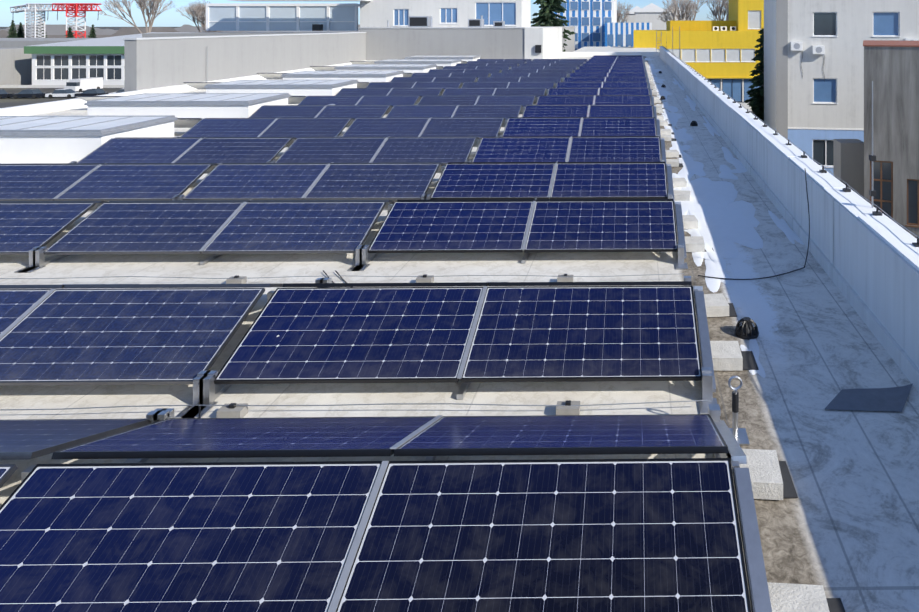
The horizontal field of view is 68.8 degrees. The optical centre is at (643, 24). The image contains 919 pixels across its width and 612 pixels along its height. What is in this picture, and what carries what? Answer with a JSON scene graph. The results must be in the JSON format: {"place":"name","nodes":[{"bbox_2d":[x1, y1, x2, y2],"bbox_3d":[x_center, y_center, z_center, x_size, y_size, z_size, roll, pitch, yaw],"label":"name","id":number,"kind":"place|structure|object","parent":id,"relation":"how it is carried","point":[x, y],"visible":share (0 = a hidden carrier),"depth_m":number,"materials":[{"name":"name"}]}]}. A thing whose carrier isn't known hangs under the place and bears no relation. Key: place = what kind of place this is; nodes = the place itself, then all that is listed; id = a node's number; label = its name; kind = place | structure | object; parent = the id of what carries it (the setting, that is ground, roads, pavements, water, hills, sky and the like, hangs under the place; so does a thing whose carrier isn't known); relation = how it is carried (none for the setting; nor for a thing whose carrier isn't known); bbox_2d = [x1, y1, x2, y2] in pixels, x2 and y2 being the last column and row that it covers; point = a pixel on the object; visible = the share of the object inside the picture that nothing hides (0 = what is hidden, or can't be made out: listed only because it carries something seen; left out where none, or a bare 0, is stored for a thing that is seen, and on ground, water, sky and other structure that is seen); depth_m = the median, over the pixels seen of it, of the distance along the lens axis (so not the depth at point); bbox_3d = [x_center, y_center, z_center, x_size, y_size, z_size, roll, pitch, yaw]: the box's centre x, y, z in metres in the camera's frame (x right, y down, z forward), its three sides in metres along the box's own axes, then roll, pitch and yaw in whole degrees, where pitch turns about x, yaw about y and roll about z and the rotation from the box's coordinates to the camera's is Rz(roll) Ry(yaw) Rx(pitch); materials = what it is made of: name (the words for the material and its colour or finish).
{"place":"outdoors","nodes":[
{"label":"outdoors","id":0,"kind":"place"},
{"bbox_2d":[0,211,708,417],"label":"roof lightning wire","id":1,"kind":"object","parent":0,"point":[235,410],"visible":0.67,"depth_m":4.95,"materials":[{"name":"grey metal"}]},
{"bbox_2d":[0,0,728,26],"label":"sky","id":2,"kind":"structure","parent":0,"point":[170,17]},
{"bbox_2d":[0,27,752,112],"bbox_3d":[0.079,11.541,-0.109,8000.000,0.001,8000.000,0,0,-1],"label":"ground","id":3,"kind":"structure","parent":0,"point":[5,102],"depth_m":99.73,"materials":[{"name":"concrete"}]},
{"bbox_2d":[10,3,101,37],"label":"tower cranes","id":4,"kind":"object","parent":3,"relation":"on","point":[32,8],"visible":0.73,"depth_m":294.95,"materials":[{"name":"red metal"}]},
{"bbox_2d":[0,77,123,98],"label":"parked cars","id":5,"kind":"object","parent":3,"relation":"on","point":[92,86],"visible":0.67,"depth_m":100.25,"materials":[{"name":"white metal"}]},
{"bbox_2d":[0,85,123,87],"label":"parking wall","id":6,"kind":"structure","parent":3,"relation":"on","point":[51,86],"depth_m":116.49,"materials":[{"name":"concrete"}]},
{"bbox_2d":[0,32,196,84],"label":"glass building","id":7,"kind":"structure","parent":3,"relation":"on","point":[43,61],"depth_m":118.66,"materials":[{"name":"white paint"}]},
{"bbox_2d":[0,25,359,37],"bbox_3d":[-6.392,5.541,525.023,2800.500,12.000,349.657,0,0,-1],"label":"horizon tree line and sheds","id":8,"kind":"object","parent":3,"relation":"on","point":[55,31],"visible":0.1,"depth_m":691.64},
{"bbox_2d":[6,0,763,122],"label":"conifer trees","id":9,"kind":"object","parent":3,"relation":"on","point":[547,16],"visible":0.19,"depth_m":74.54,"materials":[{"name":"green plant"}]},
{"bbox_2d":[123,26,658,91],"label":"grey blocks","id":10,"kind":"structure","parent":3,"relation":"on","point":[154,60],"depth_m":41.60,"materials":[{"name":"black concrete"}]},
{"bbox_2d":[206,0,530,30],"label":"building","id":11,"kind":"structure","parent":10,"relation":"on","point":[302,16],"depth_m":59.28,"materials":[{"name":"white paint"}]},
{"bbox_2d":[98,0,728,33],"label":"bare trees","id":12,"kind":"object","parent":3,"relation":"on","point":[198,10],"visible":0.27,"depth_m":192.05,"materials":[{"name":"brown plant"}]},
{"bbox_2d":[633,0,763,110],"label":"yellow building","id":13,"kind":"structure","parent":3,"relation":"on","point":[721,55],"depth_m":85.08,"materials":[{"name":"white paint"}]},
{"bbox_2d":[833,139,863,198],"bbox_3d":[10.898,8.841,33.632,1.300,5.400,1.200,0,0,-1],"label":"grey annex","id":14,"kind":"object","parent":3,"relation":"on","point":[848,161],"visible":0.36,"depth_m":33.03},
{"bbox_2d":[863,40,918,238],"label":"building","id":15,"kind":"structure","parent":3,"relation":"on","point":[891,69],"depth_m":27.63,"materials":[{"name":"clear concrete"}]},
{"bbox_2d":[0,56,918,611],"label":"roof surface","id":16,"kind":"object","parent":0,"point":[844,524],"depth_m":5.27,"materials":[{"name":"grey concrete"}]},
{"bbox_2d":[0,55,480,163],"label":"skylights","id":17,"kind":"object","parent":16,"relation":"on","point":[46,139],"visible":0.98,"depth_m":19.20,"materials":[{"name":"white paint"}]},
{"bbox_2d":[0,52,659,115],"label":"roof edge upstands","id":18,"kind":"object","parent":16,"relation":"on","point":[37,108],"visible":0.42,"depth_m":23.30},
{"bbox_2d":[0,56,771,611],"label":"mounting rails","id":19,"kind":"object","parent":16,"relation":"on","point":[208,392],"visible":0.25,"depth_m":5.06,"materials":[{"name":"metal"}]},
{"bbox_2d":[0,464,17,487],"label":"solar panel","id":20,"kind":"object","parent":19,"relation":"on","point":[7,471],"visible":1,"depth_m":3.58,"materials":[{"name":"glass"}]},
{"bbox_2d":[0,289,50,333],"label":"solar panel","id":21,"kind":"object","parent":19,"relation":"on","point":[15,304],"visible":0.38,"depth_m":5.85,"materials":[{"name":"glass"}]},
{"bbox_2d":[0,285,63,288],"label":"solar panel","id":22,"kind":"object","parent":19,"relation":"on","point":[31,286],"visible":0.53,"depth_m":6.09,"materials":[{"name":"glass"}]},
{"bbox_2d":[0,203,95,254],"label":"solar panel","id":23,"kind":"object","parent":19,"relation":"on","point":[25,228],"visible":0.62,"depth_m":8.52,"materials":[{"name":"glass"}]},
{"bbox_2d":[0,164,98,200],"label":"solar panel","id":24,"kind":"object","parent":19,"relation":"on","point":[34,182],"visible":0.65,"depth_m":10.91,"materials":[{"name":"glass"}]},
{"bbox_2d":[0,201,108,210],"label":"solar panel","id":25,"kind":"object","parent":19,"relation":"on","point":[98,203],"visible":0.31,"depth_m":9.00,"materials":[{"name":"glass"}]},
{"bbox_2d":[0,419,149,459],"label":"solar panel","id":26,"kind":"object","parent":19,"relation":"on","point":[21,439],"visible":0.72,"depth_m":4.21,"materials":[{"name":"glass"}]},
{"bbox_2d":[0,288,264,385],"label":"solar panel","id":27,"kind":"object","parent":19,"relation":"on","point":[146,336],"visible":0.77,"depth_m":5.51,"materials":[{"name":"glass"}]},
{"bbox_2d":[54,164,211,200],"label":"solar panel","id":28,"kind":"object","parent":19,"relation":"on","point":[120,182],"visible":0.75,"depth_m":10.87,"materials":[{"name":"glass"}]},
{"bbox_2d":[77,138,199,162],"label":"solar panel","id":29,"kind":"object","parent":19,"relation":"on","point":[141,150],"visible":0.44,"depth_m":13.54,"materials":[{"name":"glass"}]},
{"bbox_2d":[43,202,242,254],"bbox_3d":[-6.582,2.693,8.474,1.960,0.035,0.990,0,22,-1],"label":"solar panel","id":30,"kind":"object","parent":19,"relation":"on","point":[154,228],"visible":0.92,"depth_m":8.42,"materials":[{"name":"glass"}]},
{"bbox_2d":[64,283,282,287],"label":"solar panel","id":31,"kind":"object","parent":19,"relation":"on","point":[172,285],"visible":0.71,"depth_m":6.11,"materials":[{"name":"glass"}]},
{"bbox_2d":[109,200,249,202],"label":"solar panel","id":32,"kind":"object","parent":19,"relation":"on","point":[182,201],"visible":0.25,"depth_m":9.02,"materials":[{"name":"glass"}]},
{"bbox_2d":[174,118,201,127],"bbox_3d":[-12.837,2.693,17.460,1.960,0.035,0.990,0,-22,-1],"label":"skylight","id":33,"kind":"object","parent":19,"relation":"on","point":[185,122],"visible":0.27,"depth_m":17.37,"materials":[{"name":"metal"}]},
{"bbox_2d":[0,461,381,611],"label":"solar panel","id":34,"kind":"object","parent":19,"relation":"on","point":[203,537],"visible":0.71,"depth_m":3.28,"materials":[{"name":"blue glass"}]},
{"bbox_2d":[180,118,275,136],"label":"solar panel","id":35,"kind":"object","parent":19,"relation":"on","point":[234,127],"visible":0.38,"depth_m":16.51,"materials":[{"name":"glass"}]},
{"bbox_2d":[174,138,291,163],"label":"solar panel","id":36,"kind":"object","parent":19,"relation":"on","point":[232,150],"visible":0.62,"depth_m":13.55,"materials":[{"name":"glass"}]},
{"bbox_2d":[51,416,435,458],"bbox_3d":[-2.466,2.693,4.171,1.960,0.035,0.990,0,-22,-1],"label":"solar panel","id":37,"kind":"object","parent":19,"relation":"on","point":[272,437],"visible":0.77,"depth_m":4.01,"materials":[{"name":"blue glass"}]},
{"bbox_2d":[183,164,327,199],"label":"solar panel","id":38,"kind":"object","parent":19,"relation":"on","point":[257,182],"visible":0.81,"depth_m":10.88,"materials":[{"name":"glass"}]},
{"bbox_2d":[249,106,323,117],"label":"solar panel","id":39,"kind":"object","parent":19,"relation":"on","point":[287,111],"visible":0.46,"depth_m":19.24,"materials":[{"name":"glass"}]},
{"bbox_2d":[202,202,385,253],"bbox_3d":[-4.602,2.693,8.500,1.960,0.035,0.990,0,22,-1],"label":"solar panel","id":40,"kind":"object","parent":19,"relation":"on","point":[289,227],"visible":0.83,"depth_m":8.44,"materials":[{"name":"glass"}]},
{"bbox_2d":[259,118,351,137],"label":"solar panel","id":41,"kind":"object","parent":19,"relation":"on","point":[305,127],"visible":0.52,"depth_m":16.53,"materials":[{"name":"glass"}]},
{"bbox_2d":[250,200,393,209],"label":"solar panel","id":42,"kind":"object","parent":19,"relation":"on","point":[388,202],"visible":0.35,"depth_m":9.05,"materials":[{"name":"glass"}]},
{"bbox_2d":[275,138,384,162],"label":"solar panel","id":43,"kind":"object","parent":19,"relation":"on","point":[330,150],"visible":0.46,"depth_m":13.57,"materials":[{"name":"glass"}]},
{"bbox_2d":[298,96,361,104],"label":"solar panel","id":44,"kind":"object","parent":19,"relation":"on","point":[327,100],"visible":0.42,"depth_m":22.00,"materials":[{"name":"glass"}]},
{"bbox_2d":[214,287,482,383],"bbox_3d":[-2.485,2.693,5.586,1.960,0.035,0.990,0,22,-1],"label":"solar panel","id":45,"kind":"object","parent":19,"relation":"on","point":[357,335],"visible":0.88,"depth_m":5.51,"materials":[{"name":"blue glass"}]},
{"bbox_2d":[316,106,389,118],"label":"solar panel","id":46,"kind":"object","parent":19,"relation":"on","point":[355,112],"visible":0.6,"depth_m":19.26,"materials":[{"name":"glass"}]},
{"bbox_2d":[335,88,391,95],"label":"solar panel","id":47,"kind":"object","parent":19,"relation":"on","point":[363,91],"visible":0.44,"depth_m":24.67,"materials":[{"name":"glass"}]},
{"bbox_2d":[303,164,439,199],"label":"solar panel","id":48,"kind":"object","parent":19,"relation":"on","point":[373,181],"visible":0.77,"depth_m":10.90,"materials":[{"name":"glass"}]},
{"bbox_2d":[341,118,428,136],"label":"solar panel","id":49,"kind":"object","parent":19,"relation":"on","point":[386,127],"visible":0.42,"depth_m":16.55,"materials":[{"name":"glass"}]},
{"bbox_2d":[283,282,488,286],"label":"solar panel","id":50,"kind":"object","parent":19,"relation":"on","point":[383,284],"visible":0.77,"depth_m":6.13,"materials":[{"name":"black glass"}]},
{"bbox_2d":[357,96,419,105],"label":"solar panel","id":51,"kind":"object","parent":19,"relation":"on","point":[388,100],"visible":0.52,"depth_m":22.02,"materials":[{"name":"glass"}]},
{"bbox_2d":[366,82,414,87],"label":"solar panel","id":52,"kind":"object","parent":19,"relation":"on","point":[390,84],"visible":0.46,"depth_m":27.41,"materials":[{"name":"glass"}]},
{"bbox_2d":[390,77,434,81],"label":"solar panel","id":53,"kind":"object","parent":19,"relation":"on","point":[412,79],"visible":0.42,"depth_m":30.11,"materials":[{"name":"glass"}]},
{"bbox_2d":[387,88,442,96],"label":"solar panel","id":54,"kind":"object","parent":19,"relation":"on","point":[422,92],"visible":0.6,"depth_m":24.69,"materials":[{"name":"glass"}]},
{"bbox_2d":[386,105,456,117],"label":"solar panel","id":55,"kind":"object","parent":19,"relation":"on","point":[423,111],"visible":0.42,"depth_m":19.32,"materials":[{"name":"glass"}]},
{"bbox_2d":[371,137,476,164],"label":"solar panel","id":56,"kind":"object","parent":19,"relation":"on","point":[445,151],"visible":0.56,"depth_m":13.60,"materials":[{"name":"glass"}]},
{"bbox_2d":[413,82,460,88],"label":"solar panel","id":57,"kind":"object","parent":19,"relation":"on","point":[444,85],"visible":0.5,"depth_m":27.40,"materials":[{"name":"glass"}]},
{"bbox_2d":[417,96,477,104],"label":"solar panel","id":58,"kind":"object","parent":19,"relation":"on","point":[447,100],"visible":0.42,"depth_m":22.04,"materials":[{"name":"glass"}]},
{"bbox_2d":[368,201,532,252],"bbox_3d":[-2.522,2.693,8.526,1.960,0.035,0.990,0,22,-1],"label":"solar panel","id":59,"kind":"object","parent":19,"relation":"on","point":[454,227],"visible":0.88,"depth_m":8.47,"materials":[{"name":"blue glass"}]},
{"bbox_2d":[433,77,476,82],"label":"solar panel","id":60,"kind":"object","parent":19,"relation":"on","point":[455,79],"visible":0.54,"depth_m":30.13,"materials":[{"name":"glass"}]},
{"bbox_2d":[420,118,503,138],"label":"solar panel","id":61,"kind":"object","parent":19,"relation":"on","point":[480,128],"visible":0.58,"depth_m":16.57,"materials":[{"name":"glass"}]},
{"bbox_2d":[397,199,535,201],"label":"solar panel","id":62,"kind":"object","parent":19,"relation":"on","point":[469,200],"visible":0.25,"depth_m":9.08,"materials":[{"name":"glass"}]},
{"bbox_2d":[441,88,494,95],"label":"solar panel","id":63,"kind":"object","parent":19,"relation":"on","point":[468,91],"visible":0.42,"depth_m":24.78,"materials":[{"name":"glass"}]},
{"bbox_2d":[461,82,508,87],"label":"solar panel","id":64,"kind":"object","parent":19,"relation":"on","point":[485,85],"visible":0.38,"depth_m":27.42,"materials":[{"name":"glass"}]},
{"bbox_2d":[452,105,521,119],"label":"solar panel","id":65,"kind":"object","parent":19,"relation":"on","point":[506,111],"visible":0.6,"depth_m":19.35,"materials":[{"name":"glass"}]},
{"bbox_2d":[430,163,554,198],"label":"solar panel","id":66,"kind":"object","parent":19,"relation":"on","point":[494,180],"visible":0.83,"depth_m":10.94,"materials":[{"name":"blue glass"}]},
{"bbox_2d":[477,77,519,81],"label":"solar panel","id":67,"kind":"object","parent":19,"relation":"on","point":[498,79],"visible":0.42,"depth_m":30.15,"materials":[{"name":"glass"}]},
{"bbox_2d":[476,96,534,106],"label":"solar panel","id":68,"kind":"object","parent":19,"relation":"on","point":[524,101],"visible":0.52,"depth_m":22.05,"materials":[{"name":"glass"}]},
{"bbox_2d":[494,88,545,96],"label":"solar panel","id":69,"kind":"object","parent":19,"relation":"on","point":[537,92],"visible":0.58,"depth_m":24.80,"materials":[{"name":"glass"}]},
{"bbox_2d":[472,137,569,161],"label":"solar panel","id":70,"kind":"object","parent":19,"relation":"on","point":[522,149],"visible":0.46,"depth_m":13.64,"materials":[{"name":"blue glass"}]},
{"bbox_2d":[508,82,554,88],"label":"solar panel","id":71,"kind":"object","parent":19,"relation":"on","point":[547,85],"visible":0.5,"depth_m":27.44,"materials":[{"name":"glass"}]},
{"bbox_2d":[519,77,561,82],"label":"solar panel","id":72,"kind":"object","parent":19,"relation":"on","point":[541,79],"visible":0.38,"depth_m":30.17,"materials":[{"name":"glass"}]},
{"bbox_2d":[502,118,580,136],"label":"solar panel","id":73,"kind":"object","parent":19,"relation":"on","point":[530,127],"visible":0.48,"depth_m":16.59,"materials":[{"name":"blue glass"}]},
{"bbox_2d":[336,458,750,611],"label":"solar panel","id":74,"kind":"object","parent":19,"relation":"on","point":[608,535],"visible":0.95,"depth_m":3.27,"materials":[{"name":"silicon solar cells"},{"name":"glass"},{"name":"aluminium"}]},
{"bbox_2d":[522,105,588,116],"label":"solar panel","id":75,"kind":"object","parent":19,"relation":"on","point":[555,110],"visible":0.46,"depth_m":19.37,"materials":[{"name":"blue glass"}]},
{"bbox_2d":[394,414,727,455],"bbox_3d":[-0.487,2.693,4.197,1.960,0.035,0.990,0,-22,-1],"label":"solar panel","id":76,"kind":"object","parent":19,"relation":"on","point":[570,434],"visible":0.92,"depth_m":4.04,"materials":[{"name":"blue glass"}]},
{"bbox_2d":[536,96,593,104],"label":"solar panel","id":77,"kind":"object","parent":19,"relation":"on","point":[565,100],"visible":0.46,"depth_m":22.07,"materials":[{"name":"blue glass"}]},
{"bbox_2d":[547,88,598,94],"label":"solar panel","id":78,"kind":"object","parent":19,"relation":"on","point":[572,91],"visible":0.44,"depth_m":24.82,"materials":[{"name":"blue glass"}]},
{"bbox_2d":[556,82,601,87],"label":"solar panel","id":79,"kind":"object","parent":19,"relation":"on","point":[579,84],"visible":0.44,"depth_m":27.47,"materials":[{"name":"blue glass"}]},
{"bbox_2d":[460,286,701,381],"bbox_3d":[-0.505,2.693,5.612,1.960,0.035,0.990,0,22,-1],"label":"solar panel","id":80,"kind":"object","parent":19,"relation":"on","point":[575,333],"visible":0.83,"depth_m":5.54,"materials":[{"name":"blue glass"}]},
{"bbox_2d":[563,77,604,81],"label":"solar panel","id":81,"kind":"object","parent":19,"relation":"on","point":[584,79],"visible":0.44,"depth_m":30.20,"materials":[{"name":"blue glass"}]},
{"bbox_2d":[489,281,691,285],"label":"solar panel","id":82,"kind":"object","parent":19,"relation":"on","point":[587,283],"visible":1,"depth_m":6.16,"materials":[{"name":"blue glass"}]},
{"bbox_2d":[524,201,677,251],"bbox_3d":[-0.542,2.693,8.552,1.960,0.035,0.990,0,22,-1],"label":"solar panel","id":83,"kind":"object","parent":19,"relation":"on","point":[602,226],"visible":0.85,"depth_m":8.49,"materials":[{"name":"blue glass"}]},
{"bbox_2d":[536,199,672,200],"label":"solar panel","id":84,"kind":"object","parent":19,"relation":"on","point":[604,199],"visible":0.31,"depth_m":9.10,"materials":[{"name":"blue glass"}]},
{"bbox_2d":[550,163,667,198],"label":"solar panel","id":85,"kind":"object","parent":19,"relation":"on","point":[610,180],"visible":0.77,"depth_m":10.96,"materials":[{"name":"silicon solar cells"},{"name":"glass"},{"name":"aluminium"}]},
{"bbox_2d":[568,137,660,161],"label":"solar panel","id":86,"kind":"object","parent":19,"relation":"on","point":[615,149],"visible":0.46,"depth_m":13.66,"materials":[{"name":"blue glass"}]},
{"bbox_2d":[580,118,656,135],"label":"solar panel","id":87,"kind":"object","parent":19,"relation":"on","point":[618,126],"visible":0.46,"depth_m":16.61,"materials":[{"name":"blue glass"}]},
{"bbox_2d":[588,105,652,116],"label":"solar panel","id":88,"kind":"object","parent":19,"relation":"on","point":[620,110],"visible":0.54,"depth_m":19.39,"materials":[{"name":"blue glass"}]},
{"bbox_2d":[594,96,650,104],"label":"solar panel","id":89,"kind":"object","parent":19,"relation":"on","point":[622,100],"visible":0.52,"depth_m":22.09,"materials":[{"name":"blue glass"}]},
{"bbox_2d":[599,88,648,94],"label":"solar panel","id":90,"kind":"object","parent":19,"relation":"on","point":[623,91],"visible":0.48,"depth_m":24.84,"materials":[{"name":"blue glass"}]},
{"bbox_2d":[602,82,647,87],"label":"solar panel","id":91,"kind":"object","parent":19,"relation":"on","point":[625,84],"visible":0.48,"depth_m":27.49,"materials":[{"name":"blue glass"}]},
{"bbox_2d":[605,77,646,81],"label":"solar panel","id":92,"kind":"object","parent":19,"relation":"on","point":[626,79],"visible":0.44,"depth_m":30.22,"materials":[{"name":"blue glass"}]},
{"bbox_2d":[199,168,809,417],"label":"roof cables","id":93,"kind":"object","parent":16,"relation":"on","point":[698,275],"visible":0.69,"depth_m":7.67,"materials":[{"name":"rubber"}]},
{"bbox_2d":[644,58,803,377],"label":"snow patches","id":94,"kind":"object","parent":16,"relation":"on","point":[725,221],"visible":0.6,"depth_m":10.19,"materials":[{"name":"white snow"}]},
{"bbox_2d":[728,376,749,445],"bbox_3d":[0.677,2.810,4.679,0.180,0.454,0.180,0,0,-1],"label":"anchor post","id":95,"kind":"object","parent":16,"relation":"on","point":[740,436],"visible":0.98,"depth_m":4.66,"materials":[{"name":"metal"}]},
{"bbox_2d":[644,60,844,611],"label":"concrete ballast blocks","id":96,"kind":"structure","parent":16,"relation":"on","point":[770,477],"depth_m":4.32,"materials":[{"name":"concrete"}]},
{"bbox_2d":[735,317,758,339],"bbox_3d":[1.017,2.962,6.254,0.229,0.149,0.235,0,0,-1],"label":"roof drain","id":97,"kind":"object","parent":16,"relation":"on","point":[747,329],"visible":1,"depth_m":6.20,"materials":[{"name":"black plastic"}]},
{"bbox_2d":[659,47,918,392],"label":"parapet wall","id":98,"kind":"structure","parent":16,"relation":"on","point":[873,276],"depth_m":7.47,"materials":[{"name":"grey paint"}]},
{"bbox_2d":[660,46,918,270],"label":"coping","id":99,"kind":"object","parent":98,"relation":"on","point":[897,238],"visible":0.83,"depth_m":7.96,"materials":[{"name":"white metal"}]},
{"bbox_2d":[664,47,918,246],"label":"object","id":100,"kind":"structure","parent":98,"relation":"on","point":[874,213],"depth_m":8.91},
{"bbox_2d":[825,384,912,411],"bbox_3d":[1.841,3.018,5.147,0.840,0.030,0.345,0,0,-1],"label":"roof mat","id":101,"kind":"object","parent":16,"relation":"on","point":[892,399],"visible":0.98,"depth_m":5.14,"materials":[{"name":"rubber"}]},
{"bbox_2d":[554,0,685,49],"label":"building","id":102,"kind":"structure","parent":0,"point":[594,23],"depth_m":129.74,"materials":[{"name":"white paint"}]},
{"bbox_2d":[764,0,918,174],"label":"white apartment building","id":103,"kind":"structure","parent":0,"point":[813,79],"depth_m":44.66,"materials":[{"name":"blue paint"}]},
{"bbox_3d":[-9.336,7.293,26.773,23.460,8.496,70.000,0,0,-1],"label":"building body","id":104,"kind":"object","parent":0,"visible":0},
{"bbox_2d":[328,16,504,104],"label":"roof clutter","id":105,"kind":"object","parent":104,"relation":"on","point":[420,21],"visible":0.83,"depth_m":51.66,"materials":[{"name":"white metal"}]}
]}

